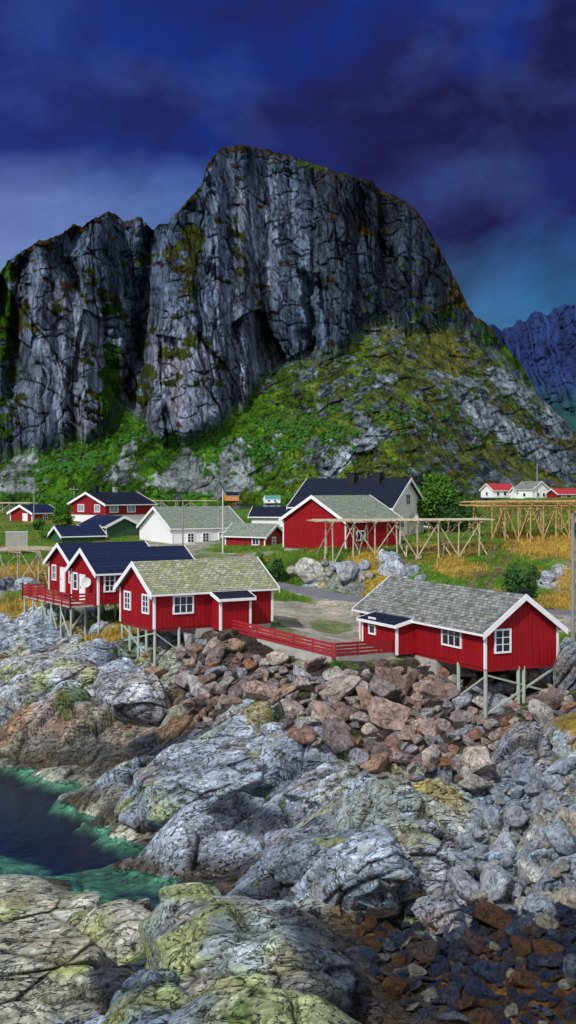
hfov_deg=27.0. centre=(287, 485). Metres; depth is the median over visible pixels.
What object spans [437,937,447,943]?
wet stone
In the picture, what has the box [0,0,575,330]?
sky
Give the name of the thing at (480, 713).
boulder
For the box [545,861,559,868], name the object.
shore boulder
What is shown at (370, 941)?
wet stone
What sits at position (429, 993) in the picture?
wet stone
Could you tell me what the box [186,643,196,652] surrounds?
boulder
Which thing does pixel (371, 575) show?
mound rock
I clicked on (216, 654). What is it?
boulder
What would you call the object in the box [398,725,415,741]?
boulder
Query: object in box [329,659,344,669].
bush
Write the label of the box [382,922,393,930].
wet stone
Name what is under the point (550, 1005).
wet stone
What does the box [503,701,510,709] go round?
boulder
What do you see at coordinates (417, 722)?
boulder
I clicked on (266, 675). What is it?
boulder
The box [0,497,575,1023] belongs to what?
ground
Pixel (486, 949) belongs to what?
wet stone
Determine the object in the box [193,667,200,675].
boulder
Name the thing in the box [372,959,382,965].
wet stone
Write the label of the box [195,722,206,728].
boulder
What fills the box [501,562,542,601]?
bush
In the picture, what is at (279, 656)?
boulder
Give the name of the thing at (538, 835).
shore boulder
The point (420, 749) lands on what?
boulder
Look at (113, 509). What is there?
window
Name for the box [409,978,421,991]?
wet stone
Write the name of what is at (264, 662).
boulder
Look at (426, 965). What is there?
wet stone
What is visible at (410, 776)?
boulder
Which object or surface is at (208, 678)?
boulder
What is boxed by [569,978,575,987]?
wet stone
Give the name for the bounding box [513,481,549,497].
house
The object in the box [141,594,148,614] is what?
window
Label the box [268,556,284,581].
bush
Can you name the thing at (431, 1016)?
wet stone
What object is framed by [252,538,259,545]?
window
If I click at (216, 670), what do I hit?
boulder
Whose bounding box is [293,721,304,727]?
boulder
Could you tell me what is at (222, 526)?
utility pole
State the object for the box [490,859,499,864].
shore boulder
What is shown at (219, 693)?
boulder
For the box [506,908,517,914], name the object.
wet stone
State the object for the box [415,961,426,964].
wet stone
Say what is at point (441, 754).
boulder
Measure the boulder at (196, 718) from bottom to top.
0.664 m
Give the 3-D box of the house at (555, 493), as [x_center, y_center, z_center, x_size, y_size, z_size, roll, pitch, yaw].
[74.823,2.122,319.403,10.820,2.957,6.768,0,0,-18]
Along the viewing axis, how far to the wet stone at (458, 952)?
42.28 m
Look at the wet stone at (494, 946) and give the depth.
42.37 m
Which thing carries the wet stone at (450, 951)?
on the ground at (74, 761)
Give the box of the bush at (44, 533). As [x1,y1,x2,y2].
[37,527,52,537]
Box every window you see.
[43,514,47,519]
[52,564,56,580]
[73,572,77,589]
[78,504,83,511]
[94,504,99,511]
[104,575,115,591]
[110,505,118,512]
[124,590,130,610]
[127,505,135,511]
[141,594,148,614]
[173,595,193,614]
[187,533,194,542]
[202,532,209,541]
[218,532,224,539]
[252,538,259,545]
[356,530,365,540]
[368,617,375,634]
[401,516,404,527]
[405,494,410,504]
[441,629,461,648]
[494,628,511,653]
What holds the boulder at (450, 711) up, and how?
on the ground at (74, 761)
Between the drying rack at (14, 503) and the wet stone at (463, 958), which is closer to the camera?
the wet stone at (463, 958)
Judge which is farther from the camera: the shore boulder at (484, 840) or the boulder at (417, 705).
the boulder at (417, 705)
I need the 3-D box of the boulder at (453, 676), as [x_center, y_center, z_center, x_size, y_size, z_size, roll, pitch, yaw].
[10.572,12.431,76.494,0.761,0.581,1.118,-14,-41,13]
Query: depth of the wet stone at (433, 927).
43.68 m
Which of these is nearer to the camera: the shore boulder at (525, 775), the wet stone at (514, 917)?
the wet stone at (514, 917)
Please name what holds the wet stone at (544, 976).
on the ground at (74, 761)
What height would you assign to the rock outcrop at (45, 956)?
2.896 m
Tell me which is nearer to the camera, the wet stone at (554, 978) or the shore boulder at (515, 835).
the wet stone at (554, 978)
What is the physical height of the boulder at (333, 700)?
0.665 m
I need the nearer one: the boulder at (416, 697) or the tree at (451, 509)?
the boulder at (416, 697)
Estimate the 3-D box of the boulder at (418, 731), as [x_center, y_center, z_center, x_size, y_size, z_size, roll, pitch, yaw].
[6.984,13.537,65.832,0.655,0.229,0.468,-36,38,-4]
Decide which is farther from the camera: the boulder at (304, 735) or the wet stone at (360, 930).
the boulder at (304, 735)
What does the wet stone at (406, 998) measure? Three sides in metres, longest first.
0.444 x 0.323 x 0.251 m
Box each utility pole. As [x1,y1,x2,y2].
[29,486,38,520]
[182,501,183,545]
[222,489,223,552]
[536,463,537,520]
[571,512,574,639]
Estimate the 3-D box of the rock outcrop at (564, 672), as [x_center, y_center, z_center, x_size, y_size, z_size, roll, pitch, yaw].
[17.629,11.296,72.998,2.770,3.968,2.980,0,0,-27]
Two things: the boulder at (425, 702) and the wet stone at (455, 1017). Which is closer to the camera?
the wet stone at (455, 1017)
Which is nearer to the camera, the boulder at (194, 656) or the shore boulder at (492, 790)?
the shore boulder at (492, 790)
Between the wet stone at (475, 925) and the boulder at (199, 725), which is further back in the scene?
the boulder at (199, 725)
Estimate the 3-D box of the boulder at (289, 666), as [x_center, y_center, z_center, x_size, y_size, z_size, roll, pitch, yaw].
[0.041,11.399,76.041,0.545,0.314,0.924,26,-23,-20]
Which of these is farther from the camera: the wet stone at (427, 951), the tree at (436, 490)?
the tree at (436, 490)
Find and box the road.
[276,581,575,615]
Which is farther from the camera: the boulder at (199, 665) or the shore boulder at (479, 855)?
the boulder at (199, 665)
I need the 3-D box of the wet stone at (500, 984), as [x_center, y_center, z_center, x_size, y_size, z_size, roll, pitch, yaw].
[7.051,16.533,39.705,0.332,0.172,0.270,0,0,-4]
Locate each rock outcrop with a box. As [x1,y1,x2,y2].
[0,652,98,709]
[0,891,101,923]
[0,919,103,1003]
[65,898,153,965]
[92,671,170,725]
[104,968,187,1023]
[114,736,270,833]
[138,882,355,1012]
[216,704,247,724]
[259,824,420,917]
[283,767,351,805]
[398,819,476,895]
[411,895,472,934]
[491,721,554,777]
[547,801,575,824]
[553,637,575,691]
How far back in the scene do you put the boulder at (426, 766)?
55.28 m
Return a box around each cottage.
[224,492,239,500]
[263,495,280,502]
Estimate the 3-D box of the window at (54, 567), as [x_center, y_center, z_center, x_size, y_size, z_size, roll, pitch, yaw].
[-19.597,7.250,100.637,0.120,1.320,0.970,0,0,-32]
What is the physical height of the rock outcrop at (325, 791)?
2.666 m
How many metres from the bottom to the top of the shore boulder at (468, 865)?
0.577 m
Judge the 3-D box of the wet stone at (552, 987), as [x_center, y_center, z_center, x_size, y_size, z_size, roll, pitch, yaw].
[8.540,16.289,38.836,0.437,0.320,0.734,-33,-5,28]
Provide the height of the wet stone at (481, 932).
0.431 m
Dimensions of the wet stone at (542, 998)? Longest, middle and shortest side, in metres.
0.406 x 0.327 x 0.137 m
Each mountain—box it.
[0,144,575,504]
[489,304,575,432]
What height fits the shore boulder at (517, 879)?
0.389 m
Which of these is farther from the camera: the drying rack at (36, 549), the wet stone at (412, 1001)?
the drying rack at (36, 549)
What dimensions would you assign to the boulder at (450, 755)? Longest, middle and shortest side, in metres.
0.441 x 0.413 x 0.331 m
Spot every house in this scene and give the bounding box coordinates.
[7,504,54,520]
[67,487,156,521]
[77,515,139,537]
[136,506,243,543]
[221,522,282,545]
[286,472,425,536]
[479,483,513,497]
[508,487,518,497]
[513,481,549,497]
[545,489,575,497]
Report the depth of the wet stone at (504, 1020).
36.90 m
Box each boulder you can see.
[144,666,168,677]
[174,670,189,689]
[176,645,186,651]
[176,650,186,659]
[178,665,186,671]
[182,697,194,705]
[183,632,196,646]
[183,658,196,668]
[185,650,191,657]
[185,693,191,698]
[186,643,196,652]
[187,674,208,695]
[187,707,195,714]
[191,653,196,659]
[192,694,205,705]
[193,643,202,652]
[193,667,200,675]
[193,714,199,722]
[195,639,206,645]
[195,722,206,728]
[196,660,202,669]
[199,673,215,683]
[199,707,206,718]
[200,664,210,674]
[201,661,219,672]
[201,692,210,698]
[202,637,216,655]
[203,699,216,707]
[203,716,212,724]
[204,637,227,649]
[204,682,215,692]
[208,645,225,661]
[208,711,214,718]
[211,665,228,674]
[211,690,227,696]
[214,643,227,649]
[215,676,233,690]
[215,703,221,710]
[217,693,230,706]
[223,671,233,677]
[226,660,243,671]
[227,638,244,652]
[228,678,247,696]
[229,696,241,704]
[232,657,240,661]
[236,652,243,659]
[236,667,246,678]
[241,658,257,670]
[241,676,252,681]
[242,652,252,659]
[242,680,280,699]
[251,673,263,679]
[252,654,260,662]
[255,667,264,672]
[259,658,271,667]
[261,668,268,681]
[266,648,288,665]
[266,665,279,672]
[266,678,278,683]
[266,695,278,704]
[271,703,280,709]
[275,673,282,679]
[279,666,287,673]
[279,684,294,698]
[280,678,287,685]
[280,699,305,718]
[281,715,293,730]
[284,663,293,668]
[285,690,299,700]
[286,727,316,744]
[287,674,295,681]
[291,663,301,667]
[293,666,312,678]
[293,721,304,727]
[295,676,313,690]
[296,711,304,718]
[297,716,316,725]
[299,699,311,705]
[304,655,326,672]
[304,705,313,716]
[308,700,322,709]
[310,693,317,700]
[310,737,323,746]
[311,710,322,722]
[313,701,350,730]
[314,683,326,696]
[316,676,326,684]
[318,675,360,700]
[322,666,346,680]
[322,699,332,707]
[322,717,354,752]
[328,696,339,706]
[335,705,356,721]
[342,669,358,675]
[345,696,358,703]
[348,748,370,766]
[349,712,370,723]
[350,722,359,728]
[352,703,362,711]
[353,737,361,747]
[354,681,371,693]
[356,688,372,709]
[360,752,389,773]
[360,767,369,776]
[361,669,371,677]
[361,723,377,734]
[361,738,376,749]
[367,696,410,729]
[369,675,402,699]
[370,743,391,755]
[375,666,401,682]
[377,733,384,741]
[378,772,387,777]
[381,741,402,760]
[384,735,403,747]
[387,727,399,736]
[392,666,408,672]
[392,749,411,762]
[392,775,401,781]
[395,753,436,772]
[397,669,420,692]
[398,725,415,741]
[399,691,406,698]
[400,742,408,749]
[404,717,414,724]
[405,696,415,705]
[405,745,417,753]
[406,665,415,672]
[406,772,414,781]
[407,762,414,771]
[409,717,427,728]
[410,693,422,702]
[410,708,418,715]
[411,702,421,709]
[412,680,436,694]
[412,734,423,743]
[413,773,423,780]
[414,713,423,719]
[415,661,430,669]
[415,728,421,734]
[416,745,424,753]
[418,672,425,679]
[419,674,458,701]
[419,698,431,706]
[419,718,440,736]
[420,708,435,712]
[420,711,433,717]
[421,744,439,764]
[424,734,437,745]
[428,770,450,784]
[433,711,445,719]
[434,705,440,712]
[434,735,444,744]
[436,718,451,731]
[437,666,449,676]
[438,757,451,766]
[439,752,447,757]
[440,743,448,751]
[442,699,452,707]
[445,706,454,714]
[446,727,453,736]
[446,752,454,758]
[447,674,456,681]
[448,728,468,737]
[448,744,458,753]
[449,710,472,724]
[449,867,480,899]
[451,760,469,773]
[452,693,473,708]
[452,754,462,760]
[453,736,460,740]
[453,774,463,784]
[454,852,469,860]
[457,773,492,794]
[457,832,474,848]
[457,858,475,872]
[460,766,471,774]
[461,669,476,677]
[461,685,470,693]
[463,734,472,744]
[463,745,492,773]
[464,724,472,730]
[465,803,474,811]
[465,821,484,838]
[466,677,477,690]
[466,727,482,741]
[466,741,480,746]
[467,706,477,715]
[468,849,476,857]
[469,715,479,722]
[469,725,490,732]
[470,810,482,827]
[471,681,492,693]
[471,696,483,708]
[471,889,487,901]
[474,844,488,853]
[475,852,486,859]
[475,867,481,877]
[476,717,488,725]
[477,800,486,807]
[477,861,488,871]
[478,709,483,716]
[480,774,490,780]
[480,837,488,844]
[480,864,511,900]
[481,737,490,745]
[481,770,492,778]
[481,803,499,820]
[483,722,491,728]
[486,795,493,804]
[487,740,499,750]
[487,784,503,794]
[488,676,497,682]
[488,693,512,714]
[488,718,500,726]
[488,732,498,740]
[488,819,500,829]
[489,828,515,857]
[490,765,499,771]
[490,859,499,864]
[491,682,508,694]
[492,769,500,778]
[495,793,505,805]
[496,904,516,909]
[498,674,509,682]
[498,724,512,738]
[498,862,504,869]
[499,762,507,770]
[500,853,512,867]
[501,715,510,725]
[501,772,511,777]
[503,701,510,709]
[503,804,529,826]
[504,781,512,792]
[505,682,515,693]
[506,800,519,805]
[507,785,524,798]
[509,716,519,723]
[510,701,521,710]
[510,830,521,841]
[511,693,538,702]
[511,883,522,897]
[514,876,520,883]
[514,897,525,908]
[515,766,535,785]
[515,827,521,833]
[516,708,529,716]
[516,801,530,810]
[517,754,526,760]
[517,858,541,885]
[517,909,524,915]
[518,850,527,858]
[519,836,526,845]
[520,668,546,689]
[521,826,528,835]
[522,711,534,720]
[523,841,534,851]
[523,892,548,912]
[524,781,540,796]
[525,886,530,895]
[527,698,555,723]
[527,818,532,825]
[528,821,544,848]
[531,765,541,772]
[531,802,541,814]
[532,814,544,825]
[535,771,542,781]
[535,909,548,918]
[537,799,542,807]
[537,890,553,899]
[538,792,546,799]
[539,687,563,708]
[540,774,566,791]
[540,841,551,848]
[540,858,548,867]
[542,794,561,812]
[543,824,575,855]
[543,872,555,881]
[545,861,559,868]
[546,755,575,773]
[547,866,561,877]
[547,908,555,914]
[549,750,555,757]
[550,740,557,750]
[552,887,575,907]
[553,709,564,715]
[553,792,562,800]
[557,863,569,872]
[558,807,569,819]
[558,859,568,864]
[560,690,569,697]
[560,703,575,712]
[561,796,574,803]
[561,873,571,879]
[562,812,575,836]
[563,695,573,702]
[563,780,568,785]
[565,776,575,793]
[565,879,575,889]
[566,736,575,743]
[568,856,575,864]
[572,865,575,881]
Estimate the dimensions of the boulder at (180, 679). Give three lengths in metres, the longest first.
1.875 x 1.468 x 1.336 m
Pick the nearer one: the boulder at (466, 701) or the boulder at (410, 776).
the boulder at (410, 776)
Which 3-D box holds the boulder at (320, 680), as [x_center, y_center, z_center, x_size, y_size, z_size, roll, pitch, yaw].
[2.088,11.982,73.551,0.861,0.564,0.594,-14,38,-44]
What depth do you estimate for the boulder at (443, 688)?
74.07 m
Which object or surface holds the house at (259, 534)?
on the ground at (74, 761)
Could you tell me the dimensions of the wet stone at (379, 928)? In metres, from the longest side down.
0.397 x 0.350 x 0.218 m
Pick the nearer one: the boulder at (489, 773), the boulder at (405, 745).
the boulder at (489, 773)
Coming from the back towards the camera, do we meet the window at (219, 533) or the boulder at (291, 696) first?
the window at (219, 533)
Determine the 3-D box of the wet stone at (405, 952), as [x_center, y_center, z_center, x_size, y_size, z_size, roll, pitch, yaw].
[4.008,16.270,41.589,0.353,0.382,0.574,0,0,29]
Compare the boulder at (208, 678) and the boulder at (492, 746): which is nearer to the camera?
the boulder at (492, 746)
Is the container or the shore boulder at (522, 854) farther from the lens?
the container
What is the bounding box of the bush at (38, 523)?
[32,517,45,529]
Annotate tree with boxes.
[49,502,74,525]
[281,496,292,506]
[417,472,458,530]
[430,496,472,531]
[462,504,481,526]
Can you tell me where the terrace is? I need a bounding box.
[22,583,95,637]
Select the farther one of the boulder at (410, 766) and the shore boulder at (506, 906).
the boulder at (410, 766)
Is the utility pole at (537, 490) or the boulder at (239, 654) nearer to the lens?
the boulder at (239, 654)
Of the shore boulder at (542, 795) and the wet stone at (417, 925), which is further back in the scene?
the shore boulder at (542, 795)
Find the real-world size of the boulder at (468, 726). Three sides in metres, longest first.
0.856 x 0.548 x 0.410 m
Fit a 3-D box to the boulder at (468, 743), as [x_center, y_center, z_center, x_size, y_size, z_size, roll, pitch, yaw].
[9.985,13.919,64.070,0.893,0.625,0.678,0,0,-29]
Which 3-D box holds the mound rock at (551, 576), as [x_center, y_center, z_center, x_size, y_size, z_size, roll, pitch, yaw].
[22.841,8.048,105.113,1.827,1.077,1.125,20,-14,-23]
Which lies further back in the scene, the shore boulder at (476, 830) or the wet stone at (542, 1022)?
the shore boulder at (476, 830)
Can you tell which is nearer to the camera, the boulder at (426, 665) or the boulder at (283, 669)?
the boulder at (283, 669)
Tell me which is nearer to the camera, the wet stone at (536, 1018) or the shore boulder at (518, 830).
the wet stone at (536, 1018)
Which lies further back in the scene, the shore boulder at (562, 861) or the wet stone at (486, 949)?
the shore boulder at (562, 861)
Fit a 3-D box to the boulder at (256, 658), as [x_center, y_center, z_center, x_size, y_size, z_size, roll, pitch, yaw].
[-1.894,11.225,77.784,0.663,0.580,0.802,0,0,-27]
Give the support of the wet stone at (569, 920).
on the ground at (74, 761)
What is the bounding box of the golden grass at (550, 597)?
[0,529,575,640]
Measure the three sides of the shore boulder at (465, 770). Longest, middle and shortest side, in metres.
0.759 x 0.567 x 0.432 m
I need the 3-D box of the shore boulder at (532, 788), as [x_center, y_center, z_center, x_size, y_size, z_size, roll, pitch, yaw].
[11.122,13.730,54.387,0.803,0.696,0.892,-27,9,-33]
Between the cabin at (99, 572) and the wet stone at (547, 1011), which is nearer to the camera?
the wet stone at (547, 1011)
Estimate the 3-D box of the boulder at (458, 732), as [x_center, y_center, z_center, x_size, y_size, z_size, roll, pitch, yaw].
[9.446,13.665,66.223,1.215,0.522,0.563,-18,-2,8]
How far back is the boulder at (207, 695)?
74.86 m
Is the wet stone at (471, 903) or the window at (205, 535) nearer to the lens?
the wet stone at (471, 903)
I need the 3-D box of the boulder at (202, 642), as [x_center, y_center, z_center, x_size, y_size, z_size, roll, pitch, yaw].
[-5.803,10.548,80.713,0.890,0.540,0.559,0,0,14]
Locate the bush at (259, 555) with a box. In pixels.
[251,551,270,571]
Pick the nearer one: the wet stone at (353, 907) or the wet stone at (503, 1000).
the wet stone at (503, 1000)
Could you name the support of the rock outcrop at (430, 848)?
on the ground at (74, 761)
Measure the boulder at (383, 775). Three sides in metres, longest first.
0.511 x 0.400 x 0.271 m
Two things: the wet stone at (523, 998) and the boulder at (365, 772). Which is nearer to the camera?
the wet stone at (523, 998)
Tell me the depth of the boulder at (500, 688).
74.38 m
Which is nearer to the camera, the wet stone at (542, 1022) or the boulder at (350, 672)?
the wet stone at (542, 1022)
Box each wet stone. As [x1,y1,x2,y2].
[350,904,357,910]
[355,911,363,922]
[355,923,365,936]
[357,902,366,909]
[359,947,378,963]
[361,935,381,948]
[365,915,377,929]
[367,908,392,920]
[369,966,380,976]
[372,944,380,952]
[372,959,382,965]
[374,926,382,930]
[374,931,385,936]
[375,974,384,981]
[378,935,385,943]
[380,953,390,961]
[381,937,395,950]
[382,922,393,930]
[382,975,408,994]
[383,967,393,972]
[386,917,393,924]
[390,929,404,948]
[390,951,406,968]
[393,917,399,926]
[397,1001,406,1005]
[399,949,408,956]
[399,969,408,978]
[400,922,410,927]
[400,936,412,948]
[401,995,412,1003]
[403,928,414,936]
[404,897,419,914]
[405,978,416,986]
[406,940,439,962]
[406,954,413,963]
[406,1002,419,1010]
[407,963,427,977]
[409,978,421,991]
[410,933,422,941]
[410,999,419,1003]
[411,921,424,930]
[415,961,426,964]
[416,976,434,982]
[418,1008,427,1017]
[420,962,431,968]
[422,933,434,940]
[423,986,437,1001]
[425,1006,437,1012]
[426,922,442,935]
[426,979,442,988]
[428,969,437,976]
[428,1012,438,1020]
[429,955,449,975]
[430,998,445,1005]
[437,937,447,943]
[437,988,441,997]
[438,1013,443,1020]
[439,943,449,956]
[441,973,450,982]
[441,982,459,1006]
[442,1011,469,1023]
[443,911,466,948]
[445,947,467,961]
[447,947,453,954]
[448,981,462,993]
[449,1006,458,1012]
[450,973,462,981]
[451,962,462,972]
[453,995,475,1010]
[458,966,466,973]
[459,905,476,920]
[459,953,467,963]
[461,927,486,953]
[461,977,470,986]
[464,977,494,1001]
[465,899,476,907]
[465,972,474,977]
[466,957,476,964]
[468,1008,497,1023]
[470,959,508,983]
[471,921,478,930]
[474,899,512,928]
[474,929,487,936]
[476,1002,489,1006]
[482,946,493,953]
[484,937,495,945]
[486,951,493,959]
[487,994,505,1000]
[489,941,500,951]
[489,1003,506,1015]
[491,927,507,943]
[496,982,505,987]
[497,948,502,957]
[498,996,508,1005]
[498,1018,510,1023]
[499,938,508,950]
[502,952,519,965]
[504,1003,518,1018]
[505,919,520,935]
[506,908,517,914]
[506,967,513,977]
[506,983,515,988]
[506,987,517,997]
[508,969,540,988]
[508,998,518,1004]
[510,934,530,956]
[511,915,521,919]
[517,993,529,1006]
[517,1014,522,1022]
[518,916,534,932]
[519,1015,531,1023]
[520,931,529,939]
[521,1002,533,1017]
[524,912,534,918]
[524,926,532,934]
[528,1003,538,1007]
[529,953,543,969]
[530,993,537,999]
[531,1009,539,1016]
[532,939,563,956]
[532,1016,539,1022]
[533,932,541,938]
[535,913,558,930]
[535,981,543,988]
[535,995,547,1000]
[535,1003,543,1012]
[536,928,545,933]
[537,971,554,981]
[537,988,551,995]
[538,951,564,966]
[538,1020,547,1023]
[542,1007,553,1016]
[543,992,559,1001]
[544,932,553,940]
[546,982,557,993]
[547,928,560,939]
[547,1001,556,1008]
[549,974,564,982]
[551,997,558,1005]
[552,902,575,918]
[553,987,567,1000]
[553,1015,561,1022]
[555,966,563,974]
[558,926,564,932]
[558,929,575,945]
[558,979,570,989]
[559,1004,571,1007]
[560,916,575,924]
[562,1007,575,1020]
[563,953,575,978]
[563,993,575,1009]
[567,944,575,954]
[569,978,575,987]
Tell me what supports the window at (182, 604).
in the cabin at (198, 598)
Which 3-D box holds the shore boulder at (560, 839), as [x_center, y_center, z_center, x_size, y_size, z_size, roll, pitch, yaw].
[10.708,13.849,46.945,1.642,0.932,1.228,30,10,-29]
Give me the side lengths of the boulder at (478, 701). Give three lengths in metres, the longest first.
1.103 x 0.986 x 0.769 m
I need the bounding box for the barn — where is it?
[279,495,404,550]
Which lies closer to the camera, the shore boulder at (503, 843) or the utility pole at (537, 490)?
the shore boulder at (503, 843)
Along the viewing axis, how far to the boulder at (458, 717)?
68.98 m
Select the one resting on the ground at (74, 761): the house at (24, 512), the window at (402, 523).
the house at (24, 512)
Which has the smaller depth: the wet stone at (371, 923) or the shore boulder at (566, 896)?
the shore boulder at (566, 896)
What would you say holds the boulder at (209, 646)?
on the ground at (74, 761)
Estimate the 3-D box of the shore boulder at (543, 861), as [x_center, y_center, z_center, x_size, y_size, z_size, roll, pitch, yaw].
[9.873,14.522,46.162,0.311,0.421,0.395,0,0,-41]
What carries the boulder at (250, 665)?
on the ground at (74, 761)
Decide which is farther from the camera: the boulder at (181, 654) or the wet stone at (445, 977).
the boulder at (181, 654)
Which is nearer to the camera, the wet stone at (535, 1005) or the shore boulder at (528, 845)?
the wet stone at (535, 1005)
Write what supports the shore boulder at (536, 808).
on the ground at (74, 761)
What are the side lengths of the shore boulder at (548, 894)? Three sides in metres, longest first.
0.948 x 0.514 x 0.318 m
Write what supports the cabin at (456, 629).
on the ground at (74, 761)
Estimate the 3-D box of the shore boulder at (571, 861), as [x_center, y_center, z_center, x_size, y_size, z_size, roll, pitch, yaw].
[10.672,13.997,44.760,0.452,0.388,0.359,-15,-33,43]
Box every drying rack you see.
[0,502,29,514]
[0,546,52,589]
[152,500,210,506]
[306,518,494,561]
[459,500,575,540]
[496,500,575,530]
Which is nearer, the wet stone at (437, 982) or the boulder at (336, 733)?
the wet stone at (437, 982)
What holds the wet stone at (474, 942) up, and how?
on the ground at (74, 761)
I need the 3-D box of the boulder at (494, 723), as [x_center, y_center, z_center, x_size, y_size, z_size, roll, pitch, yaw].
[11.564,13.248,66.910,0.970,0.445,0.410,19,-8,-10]
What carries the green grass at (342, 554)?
on the ground at (74, 761)
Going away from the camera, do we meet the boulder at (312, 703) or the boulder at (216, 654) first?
the boulder at (312, 703)
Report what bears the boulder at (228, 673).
on the ground at (74, 761)
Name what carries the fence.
on the ground at (74, 761)
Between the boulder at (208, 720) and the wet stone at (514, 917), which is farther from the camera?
the boulder at (208, 720)
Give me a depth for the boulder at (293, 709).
69.41 m
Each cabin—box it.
[43,541,148,605]
[65,545,194,633]
[113,557,279,665]
[352,576,567,717]
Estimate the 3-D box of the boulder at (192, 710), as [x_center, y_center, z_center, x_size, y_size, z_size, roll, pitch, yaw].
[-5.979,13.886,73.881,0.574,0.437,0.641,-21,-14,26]
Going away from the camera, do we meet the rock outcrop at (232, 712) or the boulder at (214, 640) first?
the rock outcrop at (232, 712)
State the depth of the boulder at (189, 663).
79.28 m
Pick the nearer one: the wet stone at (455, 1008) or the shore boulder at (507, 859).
the wet stone at (455, 1008)
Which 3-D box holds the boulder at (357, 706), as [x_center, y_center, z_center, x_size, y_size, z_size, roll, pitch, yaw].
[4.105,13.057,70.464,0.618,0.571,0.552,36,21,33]
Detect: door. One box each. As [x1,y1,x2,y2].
[60,568,63,591]
[80,575,83,599]
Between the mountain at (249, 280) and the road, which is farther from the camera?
the mountain at (249, 280)
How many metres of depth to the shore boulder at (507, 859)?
48.23 m
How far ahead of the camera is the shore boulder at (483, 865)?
47.76 m
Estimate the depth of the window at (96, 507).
171.44 m
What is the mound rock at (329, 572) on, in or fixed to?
on the ground at (74, 761)
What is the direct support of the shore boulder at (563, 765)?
on the ground at (74, 761)
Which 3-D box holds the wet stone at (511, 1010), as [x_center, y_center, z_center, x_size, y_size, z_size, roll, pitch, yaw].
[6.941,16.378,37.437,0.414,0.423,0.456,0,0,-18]
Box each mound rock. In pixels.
[286,566,295,576]
[294,557,323,583]
[320,559,328,565]
[326,567,333,576]
[329,561,337,570]
[335,561,358,582]
[358,560,369,570]
[359,575,365,582]
[365,572,374,579]
[378,557,405,577]
[405,565,418,575]
[415,574,425,580]
[541,571,557,581]
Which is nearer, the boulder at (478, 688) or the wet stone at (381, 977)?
the wet stone at (381, 977)
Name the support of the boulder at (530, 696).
on the ground at (74, 761)
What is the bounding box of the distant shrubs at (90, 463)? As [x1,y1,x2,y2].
[0,402,529,503]
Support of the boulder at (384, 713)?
on the ground at (74, 761)
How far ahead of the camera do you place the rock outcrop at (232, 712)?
67.81 m
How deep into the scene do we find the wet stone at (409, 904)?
46.13 m
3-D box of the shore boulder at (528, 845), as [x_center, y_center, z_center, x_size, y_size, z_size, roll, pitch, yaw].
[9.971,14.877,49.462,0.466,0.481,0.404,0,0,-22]
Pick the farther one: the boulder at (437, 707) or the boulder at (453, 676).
the boulder at (453, 676)
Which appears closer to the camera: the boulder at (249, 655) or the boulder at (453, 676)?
the boulder at (453, 676)
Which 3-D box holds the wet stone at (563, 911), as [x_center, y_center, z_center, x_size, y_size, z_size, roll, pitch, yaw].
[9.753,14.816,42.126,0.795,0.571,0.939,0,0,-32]
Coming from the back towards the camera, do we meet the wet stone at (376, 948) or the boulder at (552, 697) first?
the boulder at (552, 697)
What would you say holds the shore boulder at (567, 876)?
on the ground at (74, 761)
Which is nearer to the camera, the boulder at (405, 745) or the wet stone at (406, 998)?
the wet stone at (406, 998)
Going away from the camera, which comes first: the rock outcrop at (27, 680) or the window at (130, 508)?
the rock outcrop at (27, 680)
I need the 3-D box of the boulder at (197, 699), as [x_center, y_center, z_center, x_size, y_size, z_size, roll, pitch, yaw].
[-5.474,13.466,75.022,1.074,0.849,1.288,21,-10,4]
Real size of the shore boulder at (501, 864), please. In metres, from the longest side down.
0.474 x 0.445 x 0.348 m
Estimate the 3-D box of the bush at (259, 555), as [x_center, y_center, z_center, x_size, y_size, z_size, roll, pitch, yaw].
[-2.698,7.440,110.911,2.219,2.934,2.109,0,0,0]
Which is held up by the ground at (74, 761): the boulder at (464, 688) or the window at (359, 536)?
the boulder at (464, 688)
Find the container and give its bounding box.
[5,531,27,547]
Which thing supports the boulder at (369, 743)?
on the ground at (74, 761)
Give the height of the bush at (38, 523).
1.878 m
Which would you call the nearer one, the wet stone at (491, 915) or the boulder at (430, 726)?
the wet stone at (491, 915)
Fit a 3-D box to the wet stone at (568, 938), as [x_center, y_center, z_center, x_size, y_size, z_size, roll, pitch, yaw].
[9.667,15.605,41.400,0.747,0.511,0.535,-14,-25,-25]
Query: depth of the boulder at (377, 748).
62.03 m
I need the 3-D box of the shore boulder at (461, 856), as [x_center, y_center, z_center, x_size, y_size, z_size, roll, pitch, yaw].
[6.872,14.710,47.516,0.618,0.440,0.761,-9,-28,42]
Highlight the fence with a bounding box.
[232,619,397,663]
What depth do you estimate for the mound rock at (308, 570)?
109.51 m
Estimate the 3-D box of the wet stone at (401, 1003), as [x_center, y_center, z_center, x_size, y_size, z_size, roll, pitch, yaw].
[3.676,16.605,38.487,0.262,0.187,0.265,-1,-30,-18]
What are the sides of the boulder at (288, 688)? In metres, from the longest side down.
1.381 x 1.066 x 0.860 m
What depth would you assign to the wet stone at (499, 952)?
42.24 m
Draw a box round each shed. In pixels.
[47,525,106,542]
[248,506,291,526]
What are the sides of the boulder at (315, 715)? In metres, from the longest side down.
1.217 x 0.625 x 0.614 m
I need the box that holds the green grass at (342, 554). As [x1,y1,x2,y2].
[0,514,575,642]
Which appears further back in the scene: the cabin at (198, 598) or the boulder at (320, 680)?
the cabin at (198, 598)
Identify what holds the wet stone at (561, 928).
on the ground at (74, 761)
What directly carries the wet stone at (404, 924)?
on the ground at (74, 761)
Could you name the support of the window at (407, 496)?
in the house at (400, 496)
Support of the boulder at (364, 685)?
on the ground at (74, 761)

